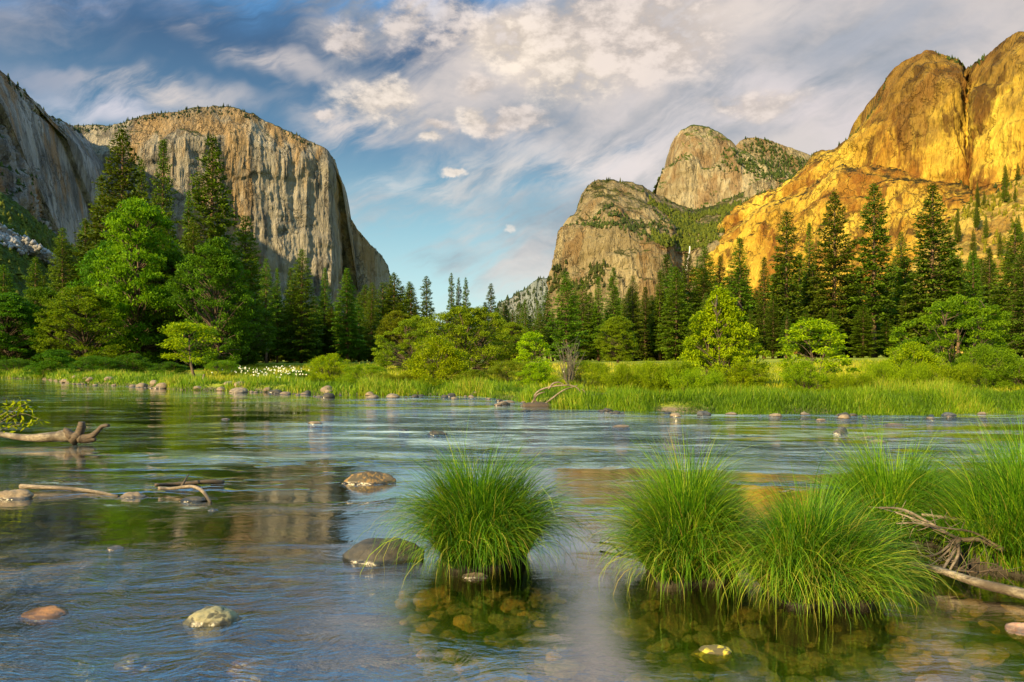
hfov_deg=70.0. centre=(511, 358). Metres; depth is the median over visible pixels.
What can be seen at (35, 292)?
broadleaf tree
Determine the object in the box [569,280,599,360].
fir tree
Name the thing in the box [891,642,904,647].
submerged stone
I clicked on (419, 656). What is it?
submerged stone
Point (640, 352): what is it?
fir tree
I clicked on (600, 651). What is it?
terrain
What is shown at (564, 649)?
submerged stone
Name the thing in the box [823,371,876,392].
shrub
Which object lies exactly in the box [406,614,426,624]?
submerged stone
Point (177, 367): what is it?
shrub
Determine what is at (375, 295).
fir tree
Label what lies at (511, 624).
submerged stone
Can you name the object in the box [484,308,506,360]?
fir tree
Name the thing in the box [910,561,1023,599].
driftwood log
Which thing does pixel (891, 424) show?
river rock
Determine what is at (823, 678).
submerged stone
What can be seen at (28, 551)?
submerged stone
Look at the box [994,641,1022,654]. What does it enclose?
submerged stone
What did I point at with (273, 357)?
fir tree
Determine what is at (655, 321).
fir tree
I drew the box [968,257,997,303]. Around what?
fir tree
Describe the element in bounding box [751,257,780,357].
fir tree
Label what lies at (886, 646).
submerged stone
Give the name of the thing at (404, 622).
submerged stone
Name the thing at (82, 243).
fir tree
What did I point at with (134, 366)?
shrub
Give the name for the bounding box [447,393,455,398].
bank stone
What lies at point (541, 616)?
submerged stone
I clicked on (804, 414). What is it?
bank stone
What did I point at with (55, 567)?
submerged stone
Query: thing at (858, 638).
submerged stone
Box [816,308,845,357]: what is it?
fir tree
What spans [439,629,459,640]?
submerged stone
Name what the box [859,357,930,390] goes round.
shrub
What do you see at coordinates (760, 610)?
submerged stone
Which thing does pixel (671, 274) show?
fir tree
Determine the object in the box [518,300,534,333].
fir tree
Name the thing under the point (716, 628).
submerged stone
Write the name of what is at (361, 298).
fir tree
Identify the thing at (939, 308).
broadleaf tree
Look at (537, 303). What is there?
fir tree
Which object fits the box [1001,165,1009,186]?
fir tree
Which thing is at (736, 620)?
submerged stone
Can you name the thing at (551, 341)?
fir tree
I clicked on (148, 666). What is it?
submerged stone
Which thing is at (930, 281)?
pine tree
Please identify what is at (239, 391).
bank stone
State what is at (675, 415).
bank stone
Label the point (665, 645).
submerged stone
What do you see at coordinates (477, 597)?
submerged stone
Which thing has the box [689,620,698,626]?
submerged stone
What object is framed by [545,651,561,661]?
submerged stone
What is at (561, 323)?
fir tree
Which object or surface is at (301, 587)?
submerged stone
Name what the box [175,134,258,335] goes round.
pine tree
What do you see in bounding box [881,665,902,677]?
submerged stone
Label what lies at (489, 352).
broadleaf tree
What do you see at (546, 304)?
pine tree
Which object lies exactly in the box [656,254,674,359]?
fir tree
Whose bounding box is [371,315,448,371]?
broadleaf tree
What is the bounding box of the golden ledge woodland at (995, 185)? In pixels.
[960,174,1022,192]
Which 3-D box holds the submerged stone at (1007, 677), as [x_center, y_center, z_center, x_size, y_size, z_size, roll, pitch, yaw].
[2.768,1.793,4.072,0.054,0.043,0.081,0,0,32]
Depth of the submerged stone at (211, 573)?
6.73 m
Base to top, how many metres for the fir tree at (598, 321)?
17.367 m
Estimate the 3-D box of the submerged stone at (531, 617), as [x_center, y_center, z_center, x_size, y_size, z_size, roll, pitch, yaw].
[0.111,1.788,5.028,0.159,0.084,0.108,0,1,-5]
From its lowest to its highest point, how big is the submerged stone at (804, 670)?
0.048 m
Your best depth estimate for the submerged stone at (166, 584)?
6.34 m
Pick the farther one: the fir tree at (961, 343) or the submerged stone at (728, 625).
the fir tree at (961, 343)
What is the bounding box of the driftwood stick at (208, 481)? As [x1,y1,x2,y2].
[154,474,224,486]
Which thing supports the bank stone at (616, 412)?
on the terrain at (600, 651)
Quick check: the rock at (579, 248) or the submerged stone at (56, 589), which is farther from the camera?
the rock at (579, 248)
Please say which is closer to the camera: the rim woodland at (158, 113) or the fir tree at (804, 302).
the fir tree at (804, 302)
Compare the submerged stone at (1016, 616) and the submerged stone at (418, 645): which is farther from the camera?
the submerged stone at (1016, 616)
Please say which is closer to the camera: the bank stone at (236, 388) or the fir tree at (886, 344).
the bank stone at (236, 388)
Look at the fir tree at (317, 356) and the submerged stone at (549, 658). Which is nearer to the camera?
the submerged stone at (549, 658)
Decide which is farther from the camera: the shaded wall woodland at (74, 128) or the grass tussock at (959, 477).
the shaded wall woodland at (74, 128)
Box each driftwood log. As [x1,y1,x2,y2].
[0,421,109,444]
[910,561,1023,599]
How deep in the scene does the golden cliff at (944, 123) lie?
1205.81 m
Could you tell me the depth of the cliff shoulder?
3191.58 m
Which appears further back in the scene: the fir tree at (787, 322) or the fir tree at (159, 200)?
the fir tree at (787, 322)
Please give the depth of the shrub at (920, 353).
28.63 m
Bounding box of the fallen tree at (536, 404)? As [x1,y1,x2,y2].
[523,382,613,410]
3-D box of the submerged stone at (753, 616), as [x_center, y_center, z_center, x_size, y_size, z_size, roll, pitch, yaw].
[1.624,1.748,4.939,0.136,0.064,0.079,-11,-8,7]
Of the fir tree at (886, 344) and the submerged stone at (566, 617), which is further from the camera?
the fir tree at (886, 344)
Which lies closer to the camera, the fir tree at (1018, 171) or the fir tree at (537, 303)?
the fir tree at (537, 303)
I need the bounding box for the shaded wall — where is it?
[0,70,112,247]
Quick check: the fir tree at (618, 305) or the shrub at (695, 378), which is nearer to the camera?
the shrub at (695, 378)
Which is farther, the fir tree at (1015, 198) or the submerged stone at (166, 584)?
the fir tree at (1015, 198)
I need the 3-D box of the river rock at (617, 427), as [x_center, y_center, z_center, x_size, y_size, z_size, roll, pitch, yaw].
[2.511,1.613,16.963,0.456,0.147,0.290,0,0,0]
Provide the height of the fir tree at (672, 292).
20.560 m
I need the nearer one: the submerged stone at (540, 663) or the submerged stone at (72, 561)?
the submerged stone at (540, 663)
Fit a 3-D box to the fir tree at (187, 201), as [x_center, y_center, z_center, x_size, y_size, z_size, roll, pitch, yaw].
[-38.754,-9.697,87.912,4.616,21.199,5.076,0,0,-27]
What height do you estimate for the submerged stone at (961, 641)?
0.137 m
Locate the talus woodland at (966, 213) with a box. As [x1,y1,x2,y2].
[929,180,1023,278]
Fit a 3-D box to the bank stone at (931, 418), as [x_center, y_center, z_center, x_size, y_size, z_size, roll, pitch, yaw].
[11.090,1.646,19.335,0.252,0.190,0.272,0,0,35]
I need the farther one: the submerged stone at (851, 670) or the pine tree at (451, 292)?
the pine tree at (451, 292)
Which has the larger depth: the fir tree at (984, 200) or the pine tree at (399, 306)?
the fir tree at (984, 200)
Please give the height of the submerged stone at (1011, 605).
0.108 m
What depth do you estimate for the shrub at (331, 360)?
36.65 m
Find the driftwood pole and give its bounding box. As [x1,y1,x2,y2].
[19,484,119,496]
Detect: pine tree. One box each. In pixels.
[73,126,156,366]
[130,159,149,202]
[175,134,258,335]
[226,215,268,335]
[327,268,366,361]
[370,272,410,349]
[403,283,421,348]
[416,276,435,360]
[446,273,455,315]
[455,277,462,314]
[459,277,470,333]
[484,284,497,335]
[540,290,553,358]
[763,211,806,357]
[799,189,863,353]
[839,182,906,357]
[893,183,974,354]
[942,255,974,354]
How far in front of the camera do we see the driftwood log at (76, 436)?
13.52 m
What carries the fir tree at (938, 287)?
on the terrain at (600, 651)
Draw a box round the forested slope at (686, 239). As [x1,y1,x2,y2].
[647,194,741,251]
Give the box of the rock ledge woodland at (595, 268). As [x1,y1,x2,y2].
[546,258,612,291]
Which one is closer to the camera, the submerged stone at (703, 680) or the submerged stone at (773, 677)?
the submerged stone at (773, 677)
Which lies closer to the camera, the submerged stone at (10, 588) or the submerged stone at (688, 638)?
the submerged stone at (688, 638)
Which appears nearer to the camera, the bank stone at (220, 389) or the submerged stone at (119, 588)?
the submerged stone at (119, 588)
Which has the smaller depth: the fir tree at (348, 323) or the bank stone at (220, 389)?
the bank stone at (220, 389)
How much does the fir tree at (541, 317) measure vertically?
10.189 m
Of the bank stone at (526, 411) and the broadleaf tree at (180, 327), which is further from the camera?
the broadleaf tree at (180, 327)
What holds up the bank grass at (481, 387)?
on the terrain at (600, 651)
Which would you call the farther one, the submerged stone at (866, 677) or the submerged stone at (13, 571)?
the submerged stone at (13, 571)
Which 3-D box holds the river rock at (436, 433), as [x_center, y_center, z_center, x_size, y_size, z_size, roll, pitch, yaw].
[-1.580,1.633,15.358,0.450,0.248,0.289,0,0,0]
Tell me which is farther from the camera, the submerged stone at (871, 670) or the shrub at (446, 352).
the shrub at (446, 352)
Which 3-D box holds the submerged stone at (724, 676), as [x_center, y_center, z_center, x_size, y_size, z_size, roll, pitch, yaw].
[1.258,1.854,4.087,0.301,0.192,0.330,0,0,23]
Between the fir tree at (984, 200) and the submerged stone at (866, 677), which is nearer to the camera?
the submerged stone at (866, 677)
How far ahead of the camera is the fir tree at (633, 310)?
144.67 m
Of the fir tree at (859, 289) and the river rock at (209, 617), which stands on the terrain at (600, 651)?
the fir tree at (859, 289)
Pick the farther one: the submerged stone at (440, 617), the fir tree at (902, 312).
the fir tree at (902, 312)
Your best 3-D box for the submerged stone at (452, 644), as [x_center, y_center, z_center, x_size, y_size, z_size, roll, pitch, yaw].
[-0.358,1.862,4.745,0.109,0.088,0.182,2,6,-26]
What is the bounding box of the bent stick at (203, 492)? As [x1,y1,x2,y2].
[158,485,211,502]
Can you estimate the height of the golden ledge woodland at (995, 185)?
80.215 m
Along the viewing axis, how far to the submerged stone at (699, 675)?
4.01 m
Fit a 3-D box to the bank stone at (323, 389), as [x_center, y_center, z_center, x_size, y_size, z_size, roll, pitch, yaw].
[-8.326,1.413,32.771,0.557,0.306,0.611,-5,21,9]
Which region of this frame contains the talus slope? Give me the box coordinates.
[891,175,1023,353]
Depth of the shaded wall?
1799.87 m
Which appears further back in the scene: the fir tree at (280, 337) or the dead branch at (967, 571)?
the fir tree at (280, 337)
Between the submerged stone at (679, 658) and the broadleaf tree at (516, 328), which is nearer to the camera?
the submerged stone at (679, 658)
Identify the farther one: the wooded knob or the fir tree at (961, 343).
the wooded knob
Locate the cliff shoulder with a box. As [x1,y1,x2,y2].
[344,217,404,315]
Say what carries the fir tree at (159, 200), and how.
on the terrain at (600, 651)
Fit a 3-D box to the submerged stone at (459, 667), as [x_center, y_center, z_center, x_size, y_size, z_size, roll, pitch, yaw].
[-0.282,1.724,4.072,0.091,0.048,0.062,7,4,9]
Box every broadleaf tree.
[0,286,74,361]
[0,292,46,366]
[28,285,134,370]
[64,239,147,362]
[83,196,184,366]
[130,249,221,365]
[156,321,222,375]
[165,236,260,367]
[213,296,276,365]
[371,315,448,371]
[373,310,423,362]
[418,305,522,375]
[488,322,534,362]
[512,331,552,374]
[593,315,639,362]
[677,283,771,388]
[774,316,863,385]
[887,293,1023,381]
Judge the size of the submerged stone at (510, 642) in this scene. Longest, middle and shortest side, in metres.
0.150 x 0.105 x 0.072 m
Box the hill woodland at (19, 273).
[0,200,75,296]
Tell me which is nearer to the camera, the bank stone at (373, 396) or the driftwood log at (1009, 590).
the driftwood log at (1009, 590)
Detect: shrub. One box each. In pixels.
[0,358,35,373]
[21,349,79,374]
[62,355,126,373]
[107,353,156,373]
[145,361,189,374]
[196,360,248,374]
[217,367,276,375]
[282,370,313,376]
[304,353,355,382]
[335,363,390,382]
[367,373,419,383]
[400,335,474,385]
[448,369,492,381]
[481,360,536,382]
[516,362,564,385]
[546,359,614,386]
[554,337,586,384]
[582,359,652,389]
[620,357,693,392]
[653,364,726,392]
[715,362,773,391]
[778,360,833,392]
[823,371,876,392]
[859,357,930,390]
[876,341,948,386]
[909,360,984,387]
[947,342,1023,390]
[988,358,1023,390]
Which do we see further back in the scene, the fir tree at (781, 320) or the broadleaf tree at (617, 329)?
the fir tree at (781, 320)
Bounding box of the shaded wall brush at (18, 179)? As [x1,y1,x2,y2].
[0,109,54,230]
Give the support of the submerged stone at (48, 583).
on the terrain at (600, 651)
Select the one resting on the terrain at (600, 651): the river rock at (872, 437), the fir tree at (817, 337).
the fir tree at (817, 337)
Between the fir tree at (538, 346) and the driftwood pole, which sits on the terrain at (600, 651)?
the fir tree at (538, 346)
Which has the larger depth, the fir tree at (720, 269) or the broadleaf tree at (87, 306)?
the fir tree at (720, 269)
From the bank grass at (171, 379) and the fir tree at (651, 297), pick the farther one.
the fir tree at (651, 297)
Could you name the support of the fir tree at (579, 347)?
on the terrain at (600, 651)
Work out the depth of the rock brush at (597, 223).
1395.57 m
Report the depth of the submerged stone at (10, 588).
5.91 m
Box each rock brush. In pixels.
[569,186,743,245]
[653,147,794,192]
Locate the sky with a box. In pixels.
[0,0,1023,327]
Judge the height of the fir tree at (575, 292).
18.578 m
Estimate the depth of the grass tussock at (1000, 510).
5.54 m
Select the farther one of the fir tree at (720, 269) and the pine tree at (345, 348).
the fir tree at (720, 269)
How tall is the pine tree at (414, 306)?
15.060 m
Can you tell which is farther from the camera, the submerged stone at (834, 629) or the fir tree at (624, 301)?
the fir tree at (624, 301)
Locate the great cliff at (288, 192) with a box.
[75,105,358,315]
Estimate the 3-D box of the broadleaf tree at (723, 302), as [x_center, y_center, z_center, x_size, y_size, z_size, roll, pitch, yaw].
[8.122,-0.753,27.932,3.744,4.279,3.492,0,0,4]
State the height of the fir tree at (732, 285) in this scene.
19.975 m
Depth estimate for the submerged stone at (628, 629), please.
4.77 m
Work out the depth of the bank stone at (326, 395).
29.81 m
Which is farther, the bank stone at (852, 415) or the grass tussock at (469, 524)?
the bank stone at (852, 415)
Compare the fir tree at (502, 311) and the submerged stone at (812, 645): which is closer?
the submerged stone at (812, 645)
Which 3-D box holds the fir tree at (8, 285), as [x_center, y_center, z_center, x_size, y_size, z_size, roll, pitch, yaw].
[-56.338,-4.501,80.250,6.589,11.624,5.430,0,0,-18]
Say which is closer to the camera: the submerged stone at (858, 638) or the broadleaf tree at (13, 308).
the submerged stone at (858, 638)
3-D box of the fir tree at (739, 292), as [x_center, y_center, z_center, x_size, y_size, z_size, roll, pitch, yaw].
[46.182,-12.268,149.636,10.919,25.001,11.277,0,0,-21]
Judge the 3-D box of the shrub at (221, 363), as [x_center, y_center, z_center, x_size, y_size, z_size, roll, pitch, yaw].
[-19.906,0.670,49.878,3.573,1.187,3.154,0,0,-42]
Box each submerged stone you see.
[0,545,41,559]
[0,576,27,594]
[0,581,24,597]
[5,567,21,575]
[22,564,62,580]
[41,579,55,587]
[48,551,87,567]
[55,571,99,593]
[68,572,106,592]
[70,658,106,681]
[83,676,109,681]
[101,562,117,569]
[108,579,129,598]
[113,653,160,676]
[140,578,173,591]
[171,568,202,579]
[173,577,192,585]
[184,548,224,564]
[193,579,207,589]
[202,566,223,578]
[226,656,287,679]
[230,667,272,681]
[251,580,268,591]
[267,564,320,598]
[269,556,326,574]
[394,596,413,609]
[399,619,411,626]
[403,587,418,595]
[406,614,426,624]
[409,631,439,652]
[410,588,459,615]
[415,621,442,634]
[416,648,435,658]
[416,660,428,668]
[420,646,432,660]
[423,661,464,681]
[426,610,448,624]
[429,648,463,663]
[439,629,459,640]
[441,654,455,661]
[446,603,466,614]
[447,637,466,653]
[453,614,476,633]
[453,662,468,673]
[455,655,526,681]
[463,608,478,615]
[471,658,527,681]
[472,600,482,608]
[472,621,489,631]
[474,595,484,600]
[479,597,494,609]
[483,586,510,601]
[483,631,507,646]
[488,613,528,634]
[496,638,514,651]
[498,599,528,615]
[503,596,524,601]
[510,609,523,615]
[513,632,560,660]
[517,587,547,612]
[517,610,538,625]
[518,636,531,643]
[529,611,544,619]
[531,592,559,609]
[531,601,542,607]
[533,620,547,627]
[534,659,548,667]
[544,659,585,681]
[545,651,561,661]
[549,633,561,639]
[552,597,566,603]
[552,611,564,618]
[553,644,568,652]
[559,614,569,621]
[608,617,656,642]
[624,672,666,681]
[629,650,639,657]
[637,611,658,630]
[640,599,661,611]
[644,652,659,662]
[650,638,675,652]
[658,662,698,681]
[659,634,678,640]
[660,613,693,639]
[663,656,675,664]
[669,653,694,662]
[682,634,692,642]
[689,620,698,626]
[692,631,720,645]
[693,625,702,630]
[693,671,708,679]
[698,671,710,681]
[703,671,713,679]
[711,625,721,631]
[711,670,748,681]
[716,637,773,675]
[722,616,739,633]
[731,606,759,623]
[732,618,743,622]
[739,622,768,640]
[743,612,762,621]
[747,665,763,676]
[753,605,765,623]
[757,642,800,674]
[758,666,773,674]
[760,614,765,621]
[765,673,780,681]
[783,676,810,681]
[795,651,836,670]
[797,665,812,675]
[805,642,816,647]
[815,675,836,681]
[826,652,848,665]
[829,644,847,654]
[830,624,850,632]
[834,662,864,677]
[839,630,877,647]
[840,652,885,671]
[859,672,872,681]
[865,667,877,674]
[873,646,884,653]
[873,669,899,681]
[874,619,882,626]
[878,618,898,630]
[881,644,896,651]
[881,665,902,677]
[883,648,934,672]
[885,621,917,636]
[886,666,900,676]
[887,636,925,650]
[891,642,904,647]
[904,581,930,599]
[905,645,918,654]
[907,629,932,640]
[915,674,942,681]
[921,638,965,658]
[921,658,932,665]
[922,615,970,642]
[933,582,961,597]
[935,596,957,611]
[940,649,953,655]
[947,657,971,671]
[949,599,987,621]
[957,638,967,645]
[960,643,1009,667]
[964,641,977,650]
[969,609,982,617]
[970,672,986,681]
[985,624,1000,634]
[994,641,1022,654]
[1001,598,1023,613]
[1004,675,1014,681]
[1005,611,1023,622]
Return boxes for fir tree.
[0,264,21,365]
[19,256,47,353]
[31,310,74,368]
[37,332,57,358]
[39,227,80,308]
[40,275,52,308]
[61,223,95,290]
[67,218,97,303]
[78,173,109,263]
[143,212,171,366]
[144,138,185,332]
[174,222,209,367]
[180,190,197,365]
[189,320,206,368]
[248,253,273,336]
[256,258,284,362]
[258,319,278,362]
[267,286,282,316]
[268,267,289,362]
[270,323,289,361]
[273,249,324,362]
[281,267,306,362]
[292,306,316,360]
[303,305,325,361]
[312,297,339,360]
[314,268,335,359]
[316,306,340,354]
[333,307,345,358]
[338,304,372,361]
[339,295,361,361]
[356,285,370,360]
[359,298,380,361]
[360,282,383,360]
[374,282,388,329]
[397,285,413,348]
[403,281,421,353]
[442,305,468,351]
[451,316,470,359]
[467,307,483,359]
[480,302,493,350]
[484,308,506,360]
[499,303,514,334]
[503,305,514,353]
[509,310,518,330]
[514,304,526,358]
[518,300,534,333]
[527,321,546,360]
[530,301,545,356]
[534,311,548,354]
[542,315,564,360]
[544,271,589,361]
[560,289,589,360]
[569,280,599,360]
[570,316,587,360]
[581,292,596,359]
[585,278,605,360]
[599,316,610,360]
[600,267,623,360]
[609,287,625,336]
[620,275,645,360]
[620,290,639,359]
[622,292,643,360]
[627,287,654,360]
[636,295,657,360]
[639,296,673,360]
[645,271,673,360]
[648,292,674,360]
[654,267,694,359]
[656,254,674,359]
[663,266,679,359]
[665,270,686,321]
[671,253,700,354]
[674,267,721,355]
[682,311,704,350]
[683,246,721,357]
[695,293,716,348]
[713,256,728,289]
[723,237,757,353]
[725,276,741,305]
[738,310,760,357]
[742,288,760,356]
[747,290,765,358]
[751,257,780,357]
[758,296,784,358]
[765,258,792,357]
[770,287,796,357]
[775,309,798,357]
[780,294,795,356]
[788,252,806,356]
[789,264,830,357]
[794,310,821,357]
[795,222,817,353]
[806,303,824,357]
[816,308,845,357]
[836,276,867,357]
[836,283,861,348]
[844,304,884,357]
[849,267,866,329]
[852,297,884,357]
[875,316,899,357]
[876,280,896,356]
[877,256,920,345]
[878,259,898,330]
[883,231,919,329]
[889,284,918,338]
[891,298,924,346]
[908,294,926,346]
[924,321,942,356]
[934,253,969,355]
[934,256,948,348]
[949,280,970,352]
[949,306,986,352]
[953,218,960,241]
[956,250,987,354]
[962,256,983,282]
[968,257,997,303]
[969,228,978,249]
[972,205,979,231]
[973,202,981,225]
[975,182,979,197]
[975,193,980,206]
[978,248,1002,313]
[978,295,998,347]
[980,223,1023,356]
[981,192,986,204]
[982,216,989,237]
[995,233,1005,256]
[995,298,1019,351]
[1000,177,1009,202]
[1000,241,1023,357]
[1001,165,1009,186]
[1001,269,1019,298]
[1012,185,1017,201]
[1014,163,1021,180]
[1014,215,1023,239]
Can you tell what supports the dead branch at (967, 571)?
in the river water
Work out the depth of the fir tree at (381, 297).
158.56 m
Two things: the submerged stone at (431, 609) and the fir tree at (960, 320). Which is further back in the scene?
the fir tree at (960, 320)
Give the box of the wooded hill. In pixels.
[0,192,80,296]
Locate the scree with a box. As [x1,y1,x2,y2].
[0,223,59,268]
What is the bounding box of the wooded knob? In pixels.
[736,137,810,174]
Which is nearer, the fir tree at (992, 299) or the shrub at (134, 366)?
the shrub at (134, 366)
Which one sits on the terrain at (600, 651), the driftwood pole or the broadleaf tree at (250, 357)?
the broadleaf tree at (250, 357)
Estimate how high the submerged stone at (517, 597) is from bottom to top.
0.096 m
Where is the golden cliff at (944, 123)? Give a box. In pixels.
[689,31,1023,353]
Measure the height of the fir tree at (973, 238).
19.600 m
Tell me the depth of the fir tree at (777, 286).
191.99 m
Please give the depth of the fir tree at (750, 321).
124.52 m
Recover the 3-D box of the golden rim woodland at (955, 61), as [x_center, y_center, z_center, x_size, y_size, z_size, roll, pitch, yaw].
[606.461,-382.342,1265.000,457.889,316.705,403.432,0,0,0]
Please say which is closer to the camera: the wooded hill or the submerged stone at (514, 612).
the submerged stone at (514, 612)
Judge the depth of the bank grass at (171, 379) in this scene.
38.12 m
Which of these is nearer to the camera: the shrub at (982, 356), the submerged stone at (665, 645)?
the submerged stone at (665, 645)
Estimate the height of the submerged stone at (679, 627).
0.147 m
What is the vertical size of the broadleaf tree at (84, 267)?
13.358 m
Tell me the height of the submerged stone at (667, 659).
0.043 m
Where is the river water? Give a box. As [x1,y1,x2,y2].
[0,378,1023,681]
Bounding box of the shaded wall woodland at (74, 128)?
[7,73,86,138]
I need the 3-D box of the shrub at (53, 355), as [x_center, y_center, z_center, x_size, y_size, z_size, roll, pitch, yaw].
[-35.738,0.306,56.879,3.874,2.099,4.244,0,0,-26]
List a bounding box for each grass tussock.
[347,412,621,628]
[564,410,823,647]
[668,440,961,678]
[783,401,992,599]
[872,380,1023,636]
[933,461,997,493]
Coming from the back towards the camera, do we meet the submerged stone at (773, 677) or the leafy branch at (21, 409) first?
the leafy branch at (21, 409)
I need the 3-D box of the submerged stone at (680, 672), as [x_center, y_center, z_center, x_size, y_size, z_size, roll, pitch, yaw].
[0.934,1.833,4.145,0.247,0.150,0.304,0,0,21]
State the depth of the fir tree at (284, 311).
117.67 m
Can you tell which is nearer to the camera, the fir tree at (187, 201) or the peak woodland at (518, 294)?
the fir tree at (187, 201)
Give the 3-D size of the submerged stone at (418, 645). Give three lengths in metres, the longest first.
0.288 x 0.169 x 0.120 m
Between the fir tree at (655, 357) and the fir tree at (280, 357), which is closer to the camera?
the fir tree at (280, 357)
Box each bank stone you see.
[135,383,147,386]
[155,383,167,388]
[216,387,224,390]
[229,387,247,392]
[233,389,244,392]
[320,385,332,392]
[322,393,334,397]
[366,395,378,399]
[385,393,399,400]
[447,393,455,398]
[522,410,530,414]
[609,410,620,416]
[670,413,681,417]
[725,412,737,415]
[800,412,811,418]
[838,414,850,423]
[849,413,857,419]
[926,417,936,423]
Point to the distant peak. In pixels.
(535, 283)
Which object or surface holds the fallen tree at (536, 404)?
on the terrain at (600, 651)
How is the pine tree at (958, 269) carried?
on the terrain at (600, 651)
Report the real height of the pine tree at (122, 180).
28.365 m
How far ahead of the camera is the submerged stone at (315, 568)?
6.85 m
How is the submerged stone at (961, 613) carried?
on the terrain at (600, 651)
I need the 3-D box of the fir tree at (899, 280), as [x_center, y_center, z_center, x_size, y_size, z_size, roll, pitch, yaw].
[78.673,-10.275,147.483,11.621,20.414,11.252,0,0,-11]
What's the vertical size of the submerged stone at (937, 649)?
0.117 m
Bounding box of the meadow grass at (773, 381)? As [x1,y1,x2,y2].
[204,358,1023,393]
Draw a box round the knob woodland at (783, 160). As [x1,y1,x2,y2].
[743,136,809,174]
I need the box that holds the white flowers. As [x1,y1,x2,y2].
[211,365,319,380]
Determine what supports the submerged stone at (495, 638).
on the terrain at (600, 651)
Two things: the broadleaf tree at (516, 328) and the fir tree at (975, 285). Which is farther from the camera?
the fir tree at (975, 285)
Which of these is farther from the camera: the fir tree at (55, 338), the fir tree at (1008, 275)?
the fir tree at (1008, 275)
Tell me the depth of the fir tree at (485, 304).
164.64 m
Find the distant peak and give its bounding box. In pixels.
[495,278,547,327]
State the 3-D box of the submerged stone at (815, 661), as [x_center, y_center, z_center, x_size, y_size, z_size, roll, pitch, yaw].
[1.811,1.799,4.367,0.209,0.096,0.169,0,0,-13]
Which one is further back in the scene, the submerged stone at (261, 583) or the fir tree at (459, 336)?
the fir tree at (459, 336)
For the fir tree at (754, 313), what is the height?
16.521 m
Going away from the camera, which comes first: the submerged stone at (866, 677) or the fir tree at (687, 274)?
the submerged stone at (866, 677)
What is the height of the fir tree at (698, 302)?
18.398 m
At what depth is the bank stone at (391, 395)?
29.53 m
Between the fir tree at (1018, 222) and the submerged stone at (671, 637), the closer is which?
the submerged stone at (671, 637)
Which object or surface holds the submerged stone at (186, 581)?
on the terrain at (600, 651)
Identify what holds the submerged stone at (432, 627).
on the terrain at (600, 651)
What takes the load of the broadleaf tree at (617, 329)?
on the terrain at (600, 651)
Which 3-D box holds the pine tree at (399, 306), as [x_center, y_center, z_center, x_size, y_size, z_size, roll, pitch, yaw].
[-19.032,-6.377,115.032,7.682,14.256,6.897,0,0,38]
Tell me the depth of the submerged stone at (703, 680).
4.26 m
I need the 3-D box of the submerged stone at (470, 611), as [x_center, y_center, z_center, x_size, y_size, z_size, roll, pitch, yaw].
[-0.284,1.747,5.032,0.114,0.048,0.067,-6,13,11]
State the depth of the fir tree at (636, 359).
164.33 m
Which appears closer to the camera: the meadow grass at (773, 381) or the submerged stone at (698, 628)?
the submerged stone at (698, 628)
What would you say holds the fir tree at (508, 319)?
on the terrain at (600, 651)
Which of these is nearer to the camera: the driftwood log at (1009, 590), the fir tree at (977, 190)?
the driftwood log at (1009, 590)
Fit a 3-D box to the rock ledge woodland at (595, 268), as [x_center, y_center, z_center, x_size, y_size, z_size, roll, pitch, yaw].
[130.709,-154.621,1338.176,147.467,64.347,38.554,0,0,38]
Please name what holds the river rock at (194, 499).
in the river water
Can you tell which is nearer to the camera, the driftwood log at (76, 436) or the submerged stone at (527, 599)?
the submerged stone at (527, 599)
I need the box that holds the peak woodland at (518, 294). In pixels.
[492,276,547,327]
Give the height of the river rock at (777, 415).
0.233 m
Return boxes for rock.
[0,489,33,499]
[17,605,72,626]
[106,545,123,553]
[118,492,146,498]
[181,496,206,501]
[181,605,242,641]
[307,421,322,426]
[342,537,423,595]
[344,471,395,502]
[426,430,447,441]
[461,572,487,584]
[543,179,744,354]
[611,425,629,430]
[654,124,791,208]
[694,644,733,664]
[697,411,710,417]
[768,413,781,420]
[814,418,826,422]
[832,427,849,445]
[861,436,876,439]
[868,439,888,446]
[883,423,904,427]
[941,412,956,419]
[1004,622,1023,644]
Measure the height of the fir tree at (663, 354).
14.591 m
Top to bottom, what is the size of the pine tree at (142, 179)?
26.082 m
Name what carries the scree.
on the wooded hill
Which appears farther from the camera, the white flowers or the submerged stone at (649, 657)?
the white flowers
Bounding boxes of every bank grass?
[0,366,365,394]
[354,373,616,409]
[604,376,1023,415]
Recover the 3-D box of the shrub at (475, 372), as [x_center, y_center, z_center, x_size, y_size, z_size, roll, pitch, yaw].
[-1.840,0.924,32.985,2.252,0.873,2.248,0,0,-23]
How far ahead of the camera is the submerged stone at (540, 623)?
4.88 m
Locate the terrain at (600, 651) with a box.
[0,353,1023,681]
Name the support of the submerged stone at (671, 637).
on the terrain at (600, 651)
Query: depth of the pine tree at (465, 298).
175.79 m
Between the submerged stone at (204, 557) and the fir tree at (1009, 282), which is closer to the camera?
the submerged stone at (204, 557)
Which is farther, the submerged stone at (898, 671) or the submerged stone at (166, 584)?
the submerged stone at (166, 584)
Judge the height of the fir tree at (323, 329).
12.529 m
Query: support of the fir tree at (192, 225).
on the terrain at (600, 651)
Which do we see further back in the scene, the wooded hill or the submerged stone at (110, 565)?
the wooded hill
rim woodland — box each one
[76,102,314,144]
[543,177,714,315]
[717,51,984,227]
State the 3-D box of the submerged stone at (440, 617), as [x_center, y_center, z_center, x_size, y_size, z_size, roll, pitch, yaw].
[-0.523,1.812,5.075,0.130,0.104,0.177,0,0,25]
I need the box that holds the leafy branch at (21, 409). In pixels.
[0,397,49,432]
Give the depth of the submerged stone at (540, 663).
4.48 m
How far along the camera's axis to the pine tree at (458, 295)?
177.91 m
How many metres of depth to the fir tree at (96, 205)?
93.50 m
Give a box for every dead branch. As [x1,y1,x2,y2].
[875,503,1005,590]
[922,491,993,527]
[947,533,1020,587]

